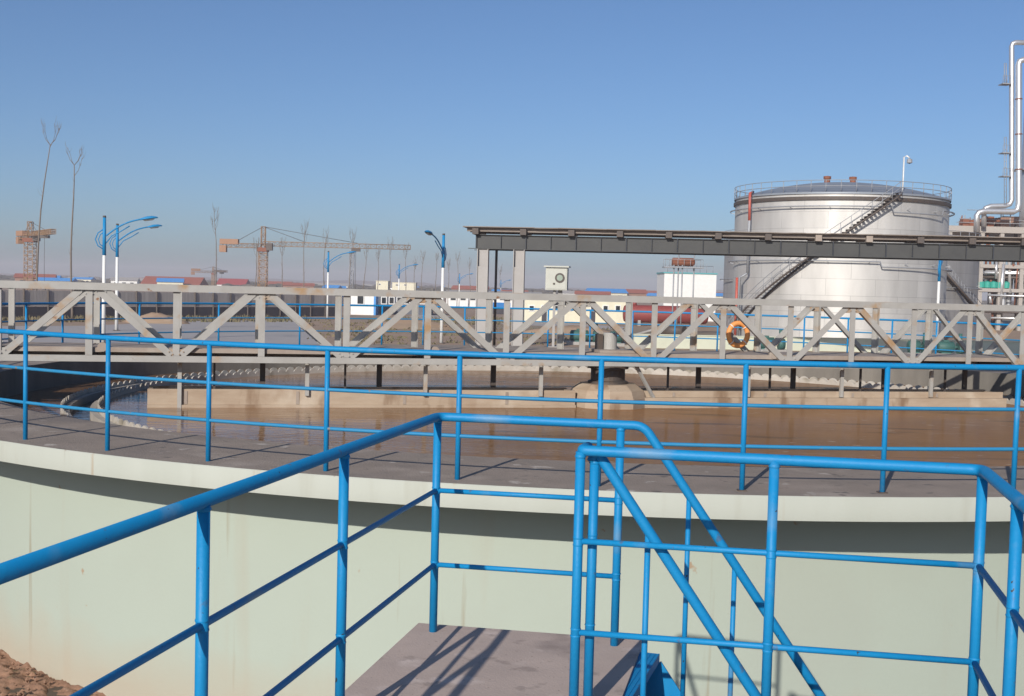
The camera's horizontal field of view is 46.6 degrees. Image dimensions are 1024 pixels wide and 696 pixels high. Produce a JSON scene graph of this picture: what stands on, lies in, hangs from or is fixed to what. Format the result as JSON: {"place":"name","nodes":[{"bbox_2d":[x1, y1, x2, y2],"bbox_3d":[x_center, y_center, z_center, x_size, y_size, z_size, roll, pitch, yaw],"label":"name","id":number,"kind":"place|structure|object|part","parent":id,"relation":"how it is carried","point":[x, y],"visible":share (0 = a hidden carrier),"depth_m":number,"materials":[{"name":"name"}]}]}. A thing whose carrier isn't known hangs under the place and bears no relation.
{"place":"outdoors","nodes":[
{"label":"outdoors","id":0,"kind":"place"},
{"bbox_2d":[14,273,56,280],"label":"distant house","id":1,"kind":"structure","parent":0,"point":[18,276],"depth_m":471.20,"materials":[{"name":"red tile"}]},
{"bbox_2d":[6,686,92,695],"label":"backfill","id":2,"kind":"structure","parent":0,"point":[51,692],"depth_m":12.21,"materials":[{"name":"brown soil"}]},
{"bbox_2d":[345,623,641,695],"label":"concrete platform","id":3,"kind":"structure","parent":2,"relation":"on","point":[419,659],"depth_m":5.06,"materials":[{"name":"grey concrete"}]},
{"bbox_2d":[0,412,825,695],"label":"landing railing","id":4,"kind":"object","parent":3,"relation":"on","point":[54,554],"visible":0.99,"depth_m":4.30,"materials":[{"name":"blue metal"}]},
{"bbox_2d":[569,442,1023,695],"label":"landing railing","id":5,"kind":"object","parent":3,"relation":"on","point":[985,476],"visible":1,"depth_m":4.31,"materials":[{"name":"blue metal"}]},
{"bbox_2d":[583,456,760,695],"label":"steel stair","id":6,"kind":"object","parent":2,"relation":"on","point":[650,675],"visible":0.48,"depth_m":4.51,"materials":[{"name":"blue metal"}]},
{"bbox_2d":[0,649,105,695],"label":"earth bank","id":7,"kind":"structure","parent":0,"point":[14,674],"depth_m":12.39,"materials":[{"name":"soil"}]},
{"bbox_2d":[38,277,77,281],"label":"distant house","id":8,"kind":"structure","parent":0,"point":[56,279],"depth_m":444.16,"materials":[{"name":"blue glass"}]},
{"bbox_2d":[73,277,95,280],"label":"distant house","id":9,"kind":"structure","parent":0,"point":[86,278],"depth_m":741.54,"materials":[{"name":"blue glass"}]},
{"bbox_2d":[110,277,139,283],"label":"distant house","id":10,"kind":"structure","parent":0,"point":[134,280],"depth_m":538.13,"materials":[{"name":"paint"}]},
{"bbox_2d":[2,320,318,344],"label":"road","id":11,"kind":"structure","parent":0,"point":[282,337],"depth_m":96.30,"materials":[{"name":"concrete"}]},
{"bbox_2d":[95,215,157,342],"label":"street lamp","id":12,"kind":"object","parent":11,"relation":"on","point":[103,248],"visible":0.97,"depth_m":78.00,"materials":[{"name":"white metal"}]},
{"bbox_2d":[109,224,161,330],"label":"street lamp","id":13,"kind":"object","parent":11,"relation":"on","point":[117,264],"visible":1,"depth_m":96.39,"materials":[{"name":"white metal"}]},
{"bbox_2d":[156,278,184,284],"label":"distant house","id":14,"kind":"structure","parent":0,"point":[177,281],"depth_m":454.59,"materials":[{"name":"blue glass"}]},
{"bbox_2d":[282,282,314,287],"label":"distant house","id":15,"kind":"structure","parent":0,"point":[300,285],"depth_m":565.46,"materials":[{"name":"red tile"}]},
{"bbox_2d":[322,285,341,288],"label":"distant house","id":16,"kind":"structure","parent":0,"point":[336,286],"depth_m":480.74,"materials":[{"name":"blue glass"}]},
{"bbox_2d":[376,281,389,289],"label":"cream building","id":17,"kind":"structure","parent":0,"point":[383,285],"depth_m":478.17,"materials":[{"name":"white paint"}]},
{"bbox_2d":[392,282,416,289],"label":"cream building","id":18,"kind":"structure","parent":0,"point":[406,286],"depth_m":465.44,"materials":[{"name":"white paint"}]},
{"bbox_2d":[451,285,475,289],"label":"distant house","id":19,"kind":"structure","parent":0,"point":[456,287],"depth_m":521.00,"materials":[{"name":"red tile"}]},
{"bbox_2d":[0,273,986,300],"bbox_3d":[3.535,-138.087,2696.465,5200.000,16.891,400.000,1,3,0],"label":"hills","id":20,"kind":"structure","parent":0,"point":[358,282],"depth_m":2578.62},
{"bbox_2d":[2,288,1019,354],"bbox_3d":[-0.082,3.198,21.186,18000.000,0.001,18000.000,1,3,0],"label":"ground","id":21,"kind":"structure","parent":0,"point":[471,312],"depth_m":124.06,"materials":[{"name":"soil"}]},
{"bbox_2d":[16,221,55,289],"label":"tower crane","id":22,"kind":"object","parent":21,"relation":"on","point":[25,234],"visible":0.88,"depth_m":298.38,"materials":[{"name":"metal"}]},
{"bbox_2d":[34,119,61,306],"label":"bare poplar","id":23,"kind":"object","parent":21,"relation":"on","point":[42,201],"visible":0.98,"depth_m":124.52,"materials":[{"name":"brown plant"}]},
{"bbox_2d":[65,144,85,320],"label":"bare poplar","id":24,"kind":"object","parent":21,"relation":"on","point":[72,311],"visible":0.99,"depth_m":115.47,"materials":[{"name":"brown plant"}]},
{"bbox_2d":[122,312,189,323],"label":"soil heap","id":25,"kind":"object","parent":21,"relation":"on","point":[158,315],"visible":0.67,"depth_m":115.10,"materials":[{"name":"brown soil"}]},
{"bbox_2d":[2,289,334,317],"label":"boundary fence","id":26,"kind":"object","parent":21,"relation":"on","point":[23,295],"visible":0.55,"depth_m":133.24,"materials":[{"name":"metal"}]},
{"bbox_2d":[140,276,207,284],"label":"red roof hall","id":27,"kind":"structure","parent":21,"relation":"on","point":[188,280],"depth_m":465.44,"materials":[{"name":"metal"}]},
{"bbox_2d":[191,267,227,285],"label":"tower crane","id":28,"kind":"object","parent":21,"relation":"on","point":[220,271],"visible":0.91,"depth_m":638.36,"materials":[{"name":"metal"}]},
{"bbox_2d":[210,204,218,285],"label":"bare poplar","id":29,"kind":"object","parent":21,"relation":"on","point":[216,244],"visible":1,"depth_m":144.12,"materials":[{"name":"brown plant"}]},
{"bbox_2d":[217,278,249,285],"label":"red roof hall","id":30,"kind":"structure","parent":21,"relation":"on","point":[220,281],"depth_m":610.88,"materials":[{"name":"white paint"}]},
{"bbox_2d":[253,238,258,286],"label":"bare poplar","id":31,"kind":"object","parent":21,"relation":"on","point":[256,259],"visible":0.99,"depth_m":157.76,"materials":[{"name":"brown plant"}]},
{"bbox_2d":[266,281,292,284],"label":"distant house","id":32,"kind":"structure","parent":21,"relation":"on","point":[273,282],"depth_m":667.69,"materials":[{"name":"red tile"}]},
{"bbox_2d":[278,237,285,286],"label":"bare poplar","id":33,"kind":"object","parent":21,"relation":"on","point":[282,243],"visible":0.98,"depth_m":169.00,"materials":[{"name":"brown plant"}]},
{"bbox_2d":[301,221,308,287],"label":"bare poplar","id":34,"kind":"object","parent":21,"relation":"on","point":[303,252],"visible":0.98,"depth_m":172.13,"materials":[{"name":"brown plant"}]},
{"bbox_2d":[219,226,410,286],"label":"tower crane","id":35,"kind":"object","parent":21,"relation":"on","point":[267,247],"visible":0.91,"depth_m":298.58,"materials":[{"name":"metal"}]},
{"bbox_2d":[323,229,328,287],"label":"bare poplar","id":36,"kind":"object","parent":21,"relation":"on","point":[324,255],"visible":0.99,"depth_m":179.68,"materials":[{"name":"brown plant"}]},
{"bbox_2d":[318,283,348,287],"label":"distant house","id":37,"kind":"structure","parent":21,"relation":"on","point":[341,284],"depth_m":672.50,"materials":[{"name":"paint"}]},
{"bbox_2d":[323,251,355,319],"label":"street lamp","id":38,"kind":"object","parent":21,"relation":"on","point":[327,268],"visible":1,"depth_m":141.43,"materials":[{"name":"white metal"}]},
{"bbox_2d":[348,251,354,301],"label":"lattice mast","id":39,"kind":"object","parent":21,"relation":"on","point":[352,264],"visible":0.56,"depth_m":259.05,"materials":[{"name":"grey metal"}]},
{"bbox_2d":[349,227,356,288],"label":"bare poplar","id":40,"kind":"object","parent":21,"relation":"on","point":[351,254],"visible":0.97,"depth_m":188.97,"materials":[{"name":"brown plant"}]},
{"bbox_2d":[350,296,377,314],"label":"white kiosk","id":41,"kind":"object","parent":21,"relation":"on","point":[364,310],"visible":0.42,"depth_m":167.50,"materials":[{"name":"paint"}]},
{"bbox_2d":[357,296,363,304],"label":"window","id":42,"kind":"structure","parent":41,"relation":"in","point":[360,299],"depth_m":167.39,"materials":[{"name":"black glass"}]},
{"bbox_2d":[363,242,368,288],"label":"bare poplar","id":43,"kind":"object","parent":21,"relation":"on","point":[366,258],"visible":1,"depth_m":196.74,"materials":[{"name":"brown plant"}]},
{"bbox_2d":[376,249,380,289],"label":"bare poplar","id":44,"kind":"object","parent":21,"relation":"on","point":[378,266],"visible":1,"depth_m":205.29,"materials":[{"name":"brown plant"}]},
{"bbox_2d":[388,238,392,289],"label":"bare poplar","id":45,"kind":"object","parent":21,"relation":"on","point":[390,264],"visible":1,"depth_m":207.90,"materials":[{"name":"brown plant"}]},
{"bbox_2d":[378,297,432,314],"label":"grey container office","id":46,"kind":"structure","parent":21,"relation":"on","point":[387,300],"depth_m":175.66,"materials":[{"name":"paint"}]},
{"bbox_2d":[381,297,386,303],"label":"window","id":47,"kind":"structure","parent":46,"relation":"in","point":[383,299],"depth_m":175.59,"materials":[{"name":"black glass"}]},
{"bbox_2d":[389,297,394,303],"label":"window","id":48,"kind":"structure","parent":46,"relation":"in","point":[391,299],"depth_m":175.59,"materials":[{"name":"black glass"}]},
{"bbox_2d":[403,243,408,282],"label":"bare poplar","id":49,"kind":"object","parent":21,"relation":"on","point":[405,258],"visible":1,"depth_m":211.36,"materials":[{"name":"brown plant"}]},
{"bbox_2d":[396,264,417,289],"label":"street lamp","id":50,"kind":"object","parent":21,"relation":"on","point":[398,274],"visible":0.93,"depth_m":198.41,"materials":[{"name":"white metal"}]},
{"bbox_2d":[361,320,463,329],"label":"soil heap","id":51,"kind":"object","parent":21,"relation":"on","point":[402,324],"visible":0.33,"depth_m":118.78,"materials":[{"name":"brown soil"}]},
{"bbox_2d":[420,251,425,290],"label":"bare poplar","id":52,"kind":"object","parent":21,"relation":"on","point":[422,267],"visible":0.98,"depth_m":221.93,"materials":[{"name":"brown plant"}]},
{"bbox_2d":[425,230,446,343],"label":"street lamp","id":53,"kind":"object","parent":21,"relation":"on","point":[443,248],"visible":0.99,"depth_m":88.90,"materials":[{"name":"white metal"}]},
{"bbox_2d":[446,259,450,303],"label":"bare poplar","id":54,"kind":"object","parent":21,"relation":"on","point":[448,276],"visible":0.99,"depth_m":236.48,"materials":[{"name":"brown plant"}]},
{"bbox_2d":[455,252,459,300],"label":"bare poplar","id":55,"kind":"object","parent":21,"relation":"on","point":[458,275],"visible":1,"depth_m":238.95,"materials":[{"name":"brown plant"}]},
{"bbox_2d":[457,273,472,305],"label":"street lamp","id":56,"kind":"object","parent":21,"relation":"on","point":[459,285],"visible":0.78,"depth_m":247.77,"materials":[{"name":"white metal"}]},
{"bbox_2d":[467,258,470,305],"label":"bare poplar","id":57,"kind":"object","parent":21,"relation":"on","point":[469,276],"visible":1,"depth_m":242.61,"materials":[{"name":"brown plant"}]},
{"bbox_2d":[446,290,541,306],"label":"long workshop","id":58,"kind":"structure","parent":21,"relation":"on","point":[454,302],"depth_m":252.68,"materials":[{"name":"white paint"}]},
{"bbox_2d":[493,302,510,313],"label":"blue roof shed","id":59,"kind":"structure","parent":21,"relation":"on","point":[499,311],"depth_m":194.29,"materials":[{"name":"blue metal"}]},
{"bbox_2d":[0,274,1013,304],"bbox_3d":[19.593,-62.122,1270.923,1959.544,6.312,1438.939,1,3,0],"label":"treeline","id":60,"kind":"object","parent":21,"relation":"on","point":[252,283],"visible":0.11,"depth_m":656.57,"materials":[{"name":"brown plant"}]},
{"bbox_2d":[0,344,1023,695],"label":"clarifier tank","id":61,"kind":"object","parent":21,"relation":"on","point":[84,620],"visible":0.5,"depth_m":10.73,"materials":[{"name":"concrete"}]},
{"bbox_2d":[71,399,97,420],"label":"launder water","id":62,"kind":"structure","parent":61,"relation":"in","point":[82,415],"depth_m":18.95,"materials":[{"name":"blue liquid"}]},
{"bbox_2d":[0,302,1023,493],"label":"rim railing","id":63,"kind":"object","parent":61,"relation":"on","point":[600,400],"visible":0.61,"depth_m":9.97,"materials":[{"name":"blue metal"}]},
{"bbox_2d":[1,366,1023,466],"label":"water","id":64,"kind":"structure","parent":61,"relation":"in","point":[807,427],"depth_m":18.58,"materials":[{"name":"brown liquid"}]},
{"bbox_2d":[571,366,645,409],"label":"pier","id":65,"kind":"structure","parent":61,"relation":"on","point":[617,386],"depth_m":21.07,"materials":[{"name":"concrete"}]},
{"bbox_2d":[0,280,1023,407],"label":"scraper bridge","id":66,"kind":"structure","parent":65,"relation":"on","point":[179,395],"depth_m":20.80,"materials":[{"name":"paint"}]},
{"bbox_2d":[544,266,570,346],"bbox_3d":[1.235,-1.155,33.172,0.700,2.261,0.460,2,3,9],"label":"control cabinet","id":67,"kind":"object","parent":66,"relation":"on","point":[556,277],"visible":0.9,"depth_m":32.98,"materials":[{"name":"metal"}]},
{"bbox_3d":[1.224,-1.915,32.952,0.540,0.560,0.045,2,3,9],"label":"door","id":68,"kind":"part","parent":67,"relation":"part of","materials":[{"name":"paint"}]},
{"bbox_2d":[726,319,749,347],"bbox_3d":[4.310,-0.329,22.685,0.487,0.668,0.151,1,3,-14],"label":"life buoy","id":69,"kind":"object","parent":66,"relation":"hanging from","point":[731,342],"visible":0.9,"depth_m":22.63,"materials":[{"name":"orange plastic"}]},
{"bbox_2d":[524,325,610,333],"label":"soil heap","id":70,"kind":"object","parent":21,"relation":"on","point":[568,329],"visible":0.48,"depth_m":115.14,"materials":[{"name":"brown soil"}]},
{"bbox_2d":[562,291,574,293],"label":"distant house","id":71,"kind":"structure","parent":21,"relation":"on","point":[567,292],"depth_m":559.53,"materials":[{"name":"paint"}]},
{"bbox_2d":[524,300,625,322],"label":"cream building","id":72,"kind":"structure","parent":21,"relation":"on","point":[574,316],"depth_m":154.28,"materials":[{"name":"white paint"}]},
{"bbox_2d":[542,312,546,320],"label":"door","id":73,"kind":"structure","parent":72,"relation":"in","point":[544,317],"depth_m":154.28,"materials":[{"name":"grey metal"}]},
{"bbox_2d":[589,311,594,321],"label":"door","id":74,"kind":"structure","parent":72,"relation":"in","point":[592,312],"depth_m":154.24,"materials":[{"name":"grey metal"}]},
{"bbox_2d":[603,305,608,309],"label":"window","id":75,"kind":"structure","parent":72,"relation":"in","point":[605,307],"depth_m":154.21,"materials":[{"name":"glass"}]},
{"bbox_2d":[615,305,620,309],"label":"window","id":76,"kind":"structure","parent":72,"relation":"in","point":[617,307],"depth_m":154.21,"materials":[{"name":"black glass"}]},
{"bbox_2d":[566,324,597,344],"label":"pump set","id":77,"kind":"object","parent":21,"relation":"on","point":[574,339],"visible":0.58,"depth_m":92.58,"materials":[{"name":"paint"}]},
{"bbox_2d":[610,331,624,346],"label":"pump set","id":78,"kind":"object","parent":21,"relation":"on","point":[619,340],"visible":0.16,"depth_m":91.69,"materials":[{"name":"paint"}]},
{"bbox_2d":[636,326,686,334],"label":"steel drum","id":79,"kind":"object","parent":21,"relation":"on","point":[680,330],"visible":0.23,"depth_m":111.96,"materials":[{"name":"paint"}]},
{"bbox_2d":[623,302,708,325],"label":"horizontal tank","id":80,"kind":"object","parent":21,"relation":"on","point":[639,318],"visible":0.54,"depth_m":148.91,"materials":[{"name":"red metal"}]},
{"bbox_2d":[662,255,703,324],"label":"header tank","id":81,"kind":"object","parent":21,"relation":"on","point":[679,261],"visible":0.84,"depth_m":117.34,"materials":[{"name":"metal"}]},
{"bbox_2d":[463,226,1023,345],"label":"pipe gantry","id":82,"kind":"object","parent":21,"relation":"on","point":[770,244],"visible":0.91,"depth_m":80.66,"materials":[{"name":"metal"}]},
{"bbox_2d":[753,330,786,351],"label":"pump set","id":83,"kind":"object","parent":21,"relation":"on","point":[781,346],"visible":0.25,"depth_m":87.79,"materials":[{"name":"paint"}]},
{"bbox_2d":[728,155,954,339],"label":"storage tank","id":84,"kind":"object","parent":21,"relation":"on","point":[852,206],"visible":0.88,"depth_m":103.25,"materials":[{"name":"silver metal"}]},
{"bbox_2d":[720,230,981,337],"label":"storage tank","id":85,"kind":"object","parent":21,"relation":"on","point":[962,283],"visible":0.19,"depth_m":134.97,"materials":[{"name":"metal"}]},
{"bbox_2d":[903,333,924,353],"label":"pump set","id":86,"kind":"object","parent":21,"relation":"on","point":[919,344],"visible":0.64,"depth_m":88.28,"materials":[{"name":"paint"}]},
{"bbox_2d":[935,260,942,334],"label":"street lamp","id":87,"kind":"object","parent":21,"relation":"on","point":[940,262],"visible":0.41,"depth_m":97.39,"materials":[{"name":"white metal"}]},
{"bbox_2d":[932,334,964,353],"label":"pump set","id":88,"kind":"object","parent":21,"relation":"on","point":[945,344],"visible":0.65,"depth_m":88.41,"materials":[{"name":"paint"}]},
{"bbox_2d":[949,211,1023,330],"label":"process unit","id":89,"kind":"object","parent":21,"relation":"on","point":[995,280],"visible":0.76,"depth_m":171.80,"materials":[{"name":"metal"}]},
{"bbox_2d":[974,57,1023,231],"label":"vent pipe","id":90,"kind":"object","parent":89,"relation":"attached to","point":[1018,169],"visible":0.98,"depth_m":168.68,"materials":[{"name":"silver metal"}]},
{"bbox_2d":[981,40,1023,226],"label":"vent pipe","id":91,"kind":"object","parent":89,"relation":"attached to","point":[1011,133],"visible":1,"depth_m":169.27,"materials":[{"name":"silver metal"}]},
{"bbox_2d":[0,0,1023,299],"label":"sky","id":92,"kind":"structure","parent":0,"point":[399,120],"materials":[{"name":"blue"}]},
{"bbox_2d":[404,315,624,329],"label":"path","id":93,"kind":"structure","parent":0,"point":[534,323],"depth_m":147.46,"materials":[{"name":"concrete"}]},
{"bbox_2d":[574,291,610,294],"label":"distant house","id":94,"kind":"structure","parent":0,"point":[593,292],"depth_m":441.58,"materials":[{"name":"red tile"}]},
{"bbox_2d":[585,288,627,295],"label":"distant house","id":95,"kind":"structure","parent":0,"point":[622,292],"depth_m":463.40,"materials":[{"name":"blue metal"}]},
{"bbox_2d":[626,289,647,295],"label":"distant house","id":96,"kind":"structure","parent":0,"point":[637,292],"depth_m":469.79,"materials":[{"name":"red tile"}]},
{"bbox_2d":[646,293,656,295],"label":"distant house","id":97,"kind":"structure","parent":0,"point":[651,294],"depth_m":495.29,"materials":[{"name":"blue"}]},
{"bbox_2d":[656,265,717,320],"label":"white building","id":98,"kind":"structure","parent":0,"point":[704,285],"depth_m":181.56,"materials":[{"name":"paint"}]},
{"bbox_2d":[716,293,722,297],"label":"distant house","id":99,"kind":"structure","parent":0,"point":[719,295],"depth_m":518.50,"materials":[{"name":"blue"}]},
{"bbox_2d":[633,334,1019,353],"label":"bund wall","id":100,"kind":"structure","parent":0,"point":[1014,347],"depth_m":92.30,"materials":[{"name":"white concrete"}]},
{"bbox_2d":[1014,120,1023,329],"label":"distillation column","id":101,"kind":"structure","parent":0,"point":[1021,215],"depth_m":173.61,"materials":[{"name":"silver metal"}]}
]}

